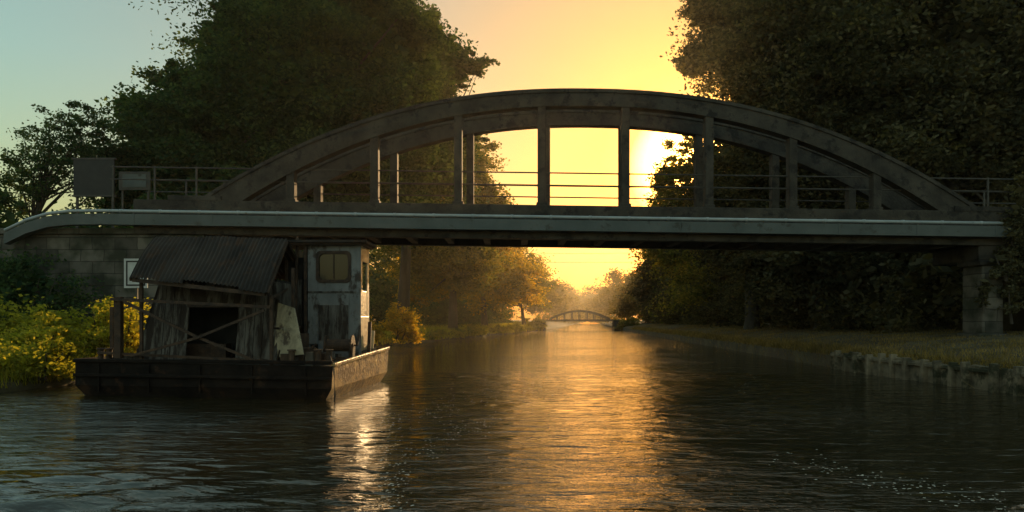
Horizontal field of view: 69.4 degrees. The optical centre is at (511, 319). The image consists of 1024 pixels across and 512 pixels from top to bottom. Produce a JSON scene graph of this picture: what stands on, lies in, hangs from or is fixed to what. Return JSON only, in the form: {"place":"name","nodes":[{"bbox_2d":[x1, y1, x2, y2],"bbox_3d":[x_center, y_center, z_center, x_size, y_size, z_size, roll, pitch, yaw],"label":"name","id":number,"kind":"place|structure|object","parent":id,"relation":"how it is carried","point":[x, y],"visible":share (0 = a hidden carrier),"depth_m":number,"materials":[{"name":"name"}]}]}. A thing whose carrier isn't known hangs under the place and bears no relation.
{"place":"outdoors","nodes":[
{"label":"outdoors","id":0,"kind":"place"},
{"bbox_2d":[0,0,731,319],"label":"sky","id":1,"kind":"structure","parent":0,"point":[53,53],"materials":[{"name":"yellow"}]},
{"bbox_2d":[0,321,1023,511],"bbox_3d":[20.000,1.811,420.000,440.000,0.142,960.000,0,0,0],"label":"canal water","id":2,"kind":"structure","parent":0,"point":[609,420],"depth_m":11.05,"materials":[{"name":"black liquid"}]},
{"bbox_2d":[73,236,389,399],"bbox_3d":[-6.996,-0.051,19.531,6.952,4.401,5.037,0,0,9],"label":"work barge","id":3,"kind":"object","parent":2,"relation":"on","point":[231,317],"visible":0.99,"depth_m":18.10,"materials":[{"name":"paint"}]},
{"bbox_2d":[307,245,360,354],"bbox_3d":[-4.780,-0.530,19.915,1.440,3.060,0.090,0,0,0],"label":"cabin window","id":4,"kind":"structure","parent":3,"relation":"in","point":[331,266],"depth_m":19.88,"materials":[{"name":"white metal"}]},
{"bbox_2d":[358,354,1004,510],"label":"floating foam","id":5,"kind":"object","parent":2,"relation":"on","point":[546,389],"visible":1,"depth_m":8.47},
{"bbox_2d":[0,320,1023,392],"bbox_3d":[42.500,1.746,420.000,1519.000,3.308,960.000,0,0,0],"label":"ground","id":6,"kind":"structure","parent":0,"point":[811,357],"depth_m":32.79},
{"bbox_2d":[0,334,105,387],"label":"tall grass","id":7,"kind":"structure","parent":6,"relation":"on","point":[5,371],"depth_m":19.21,"materials":[{"name":"green plant"}]},
{"bbox_2d":[0,240,119,322],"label":"shrub","id":8,"kind":"object","parent":6,"relation":"on","point":[34,283],"visible":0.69,"depth_m":26.24,"materials":[{"name":"green plant"}]},
{"bbox_2d":[0,100,132,219],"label":"ash tree","id":9,"kind":"object","parent":6,"relation":"on","point":[41,185],"visible":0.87,"depth_m":37.41,"materials":[{"name":"green plant"}]},
{"bbox_2d":[0,288,148,357],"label":"shrub","id":10,"kind":"object","parent":6,"relation":"on","point":[15,320],"visible":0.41,"depth_m":22.67,"materials":[{"name":"green plant"}]},
{"bbox_2d":[0,297,152,381],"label":"shrubs","id":11,"kind":"object","parent":6,"relation":"on","point":[39,348],"visible":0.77,"depth_m":20.16,"materials":[{"name":"green plant"}]},
{"bbox_2d":[0,228,216,338],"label":"stone abutment","id":12,"kind":"object","parent":6,"relation":"on","point":[101,254],"visible":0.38,"depth_m":27.85,"materials":[{"name":"grey stone"}]},
{"bbox_2d":[0,256,48,300],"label":"ivy","id":13,"kind":"object","parent":12,"relation":"attached to","point":[2,264],"visible":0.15,"depth_m":27.41,"materials":[{"name":"green plant"}]},
{"bbox_2d":[72,158,116,227],"bbox_3d":[-16.400,-4.880,29.060,1.720,2.960,0.160,0,0,0],"label":"road sign board","id":14,"kind":"object","parent":12,"relation":"on","point":[92,177],"visible":0.83,"depth_m":29.00,"materials":[{"name":"metal"}]},
{"bbox_2d":[4,88,1021,252],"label":"arch bridge","id":15,"kind":"structure","parent":12,"relation":"on","point":[910,209],"depth_m":27.76,"materials":[{"name":"concrete"}]},
{"bbox_2d":[119,172,150,208],"bbox_3d":[-14.500,-4.800,28.450,1.200,1.800,0.140,0,0,0],"label":"sign","id":16,"kind":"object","parent":15,"relation":"on","point":[134,185],"depth_m":28.40,"materials":[{"name":"metal"}]},
{"bbox_2d":[973,172,1023,323],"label":"ivy","id":17,"kind":"object","parent":15,"relation":"attached to","point":[1007,270],"visible":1,"depth_m":27.34,"materials":[{"name":"green plant"}]},
{"bbox_2d":[124,259,147,312],"bbox_3d":[-12.466,-0.367,24.547,0.779,3.334,0.106,0,0,0],"label":"navigation sign","id":18,"kind":"object","parent":6,"relation":"on","point":[129,265],"visible":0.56,"depth_m":24.50,"materials":[{"name":"metal"}]},
{"bbox_2d":[54,53,251,213],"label":"lime tree","id":19,"kind":"object","parent":6,"relation":"on","point":[151,137],"visible":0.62,"depth_m":40.90,"materials":[{"name":"green plant"}]},
{"bbox_2d":[0,184,519,327],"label":"undergrowth","id":20,"kind":"object","parent":6,"relation":"on","point":[380,304],"visible":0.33,"depth_m":75.50,"materials":[{"name":"green plant"}]},
{"bbox_2d":[100,0,480,257],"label":"plane tree","id":21,"kind":"object","parent":6,"relation":"on","point":[295,72],"visible":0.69,"depth_m":42.97,"materials":[{"name":"green plant"}]},
{"bbox_2d":[369,315,393,342],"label":"shrub","id":22,"kind":"object","parent":6,"relation":"on","point":[378,330],"visible":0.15,"depth_m":47.27,"materials":[{"name":"green plant"}]},
{"bbox_2d":[378,301,426,344],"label":"golden bush","id":23,"kind":"object","parent":6,"relation":"on","point":[397,324],"visible":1,"depth_m":49.79,"materials":[{"name":"yellow plant"}]},
{"bbox_2d":[379,0,500,313],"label":"plane tree","id":24,"kind":"object","parent":6,"relation":"on","point":[465,62],"visible":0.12,"depth_m":57.16,"materials":[{"name":"green plant"}]},
{"bbox_2d":[363,134,518,329],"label":"plane tree","id":25,"kind":"object","parent":6,"relation":"on","point":[454,271],"visible":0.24,"depth_m":73.54,"materials":[{"name":"green plant"}]},
{"bbox_2d":[374,322,535,344],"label":"tall grass","id":26,"kind":"structure","parent":6,"relation":"on","point":[429,328],"depth_m":70.52,"materials":[{"name":"green plant"}]},
{"bbox_2d":[385,193,554,326],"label":"plane tree","id":27,"kind":"object","parent":6,"relation":"on","point":[516,284],"visible":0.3,"depth_m":93.04,"materials":[{"name":"green plant"}]},
{"bbox_2d":[463,247,561,324],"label":"plane tree","id":28,"kind":"object","parent":6,"relation":"on","point":[547,284],"visible":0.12,"depth_m":122.93,"materials":[{"name":"green plant"}]},
{"bbox_2d":[384,313,642,342],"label":"bank shrubs","id":29,"kind":"object","parent":6,"relation":"on","point":[472,331],"visible":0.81,"depth_m":92.77,"materials":[{"name":"green plant"}]},
{"bbox_2d":[99,205,935,323],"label":"woodland","id":30,"kind":"object","parent":6,"relation":"on","point":[382,285],"visible":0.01,"depth_m":102.70,"materials":[{"name":"green plant"}]},
{"bbox_2d":[512,267,633,323],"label":"distant trees","id":31,"kind":"object","parent":6,"relation":"on","point":[562,300],"visible":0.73,"depth_m":228.92,"materials":[{"name":"green plant"}]},
{"bbox_2d":[540,310,619,329],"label":"distant arch bridge","id":32,"kind":"structure","parent":6,"relation":"on","point":[614,322],"depth_m":127.85,"materials":[{"name":"grey concrete"}]},
{"bbox_2d":[606,268,648,320],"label":"plane tree","id":33,"kind":"object","parent":6,"relation":"on","point":[626,307],"visible":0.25,"depth_m":139.15,"materials":[{"name":"green plant"}]},
{"bbox_2d":[615,256,709,317],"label":"plane tree","id":34,"kind":"object","parent":6,"relation":"on","point":[642,291],"visible":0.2,"depth_m":103.38,"materials":[{"name":"green plant"}]},
{"bbox_2d":[628,135,739,324],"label":"plane tree","id":35,"kind":"object","parent":6,"relation":"on","point":[671,258],"visible":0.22,"depth_m":76.86,"materials":[{"name":"green plant"}]},
{"bbox_2d":[651,0,783,329],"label":"plane tree","id":36,"kind":"object","parent":6,"relation":"on","point":[703,19],"visible":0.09,"depth_m":56.34,"materials":[{"name":"green plant"}]},
{"bbox_2d":[636,185,1013,333],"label":"undergrowth","id":37,"kind":"object","parent":6,"relation":"on","point":[911,292],"visible":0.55,"depth_m":40.05,"materials":[{"name":"green plant"}]},
{"bbox_2d":[627,323,1023,368],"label":"lawn grass","id":38,"kind":"structure","parent":6,"relation":"on","point":[1013,340],"depth_m":30.00,"materials":[{"name":"green plant"}]},
{"bbox_2d":[631,326,1023,387],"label":"tall grass","id":39,"kind":"structure","parent":6,"relation":"on","point":[751,340],"depth_m":29.08,"materials":[{"name":"green plant"}]},
{"bbox_2d":[679,0,1009,329],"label":"plane tree","id":40,"kind":"object","parent":6,"relation":"on","point":[775,24],"visible":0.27,"depth_m":44.61,"materials":[{"name":"green plant"}]},
{"bbox_2d":[716,0,1023,329],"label":"plane tree","id":41,"kind":"object","parent":6,"relation":"on","point":[950,87],"visible":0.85,"depth_m":35.07,"materials":[{"name":"green plant"}]},
{"bbox_2d":[830,350,1023,395],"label":"bank retaining wall","id":42,"kind":"structure","parent":6,"relation":"on","point":[993,377],"depth_m":20.70,"materials":[{"name":"concrete"}]},
{"bbox_2d":[933,245,1007,337],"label":"bridge pier","id":43,"kind":"structure","parent":6,"relation":"on","point":[972,261],"depth_m":28.04,"materials":[{"name":"concrete"}]},
{"bbox_2d":[956,253,1023,331],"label":"road embankment","id":44,"kind":"structure","parent":6,"relation":"on","point":[1018,321],"depth_m":30.11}
]}

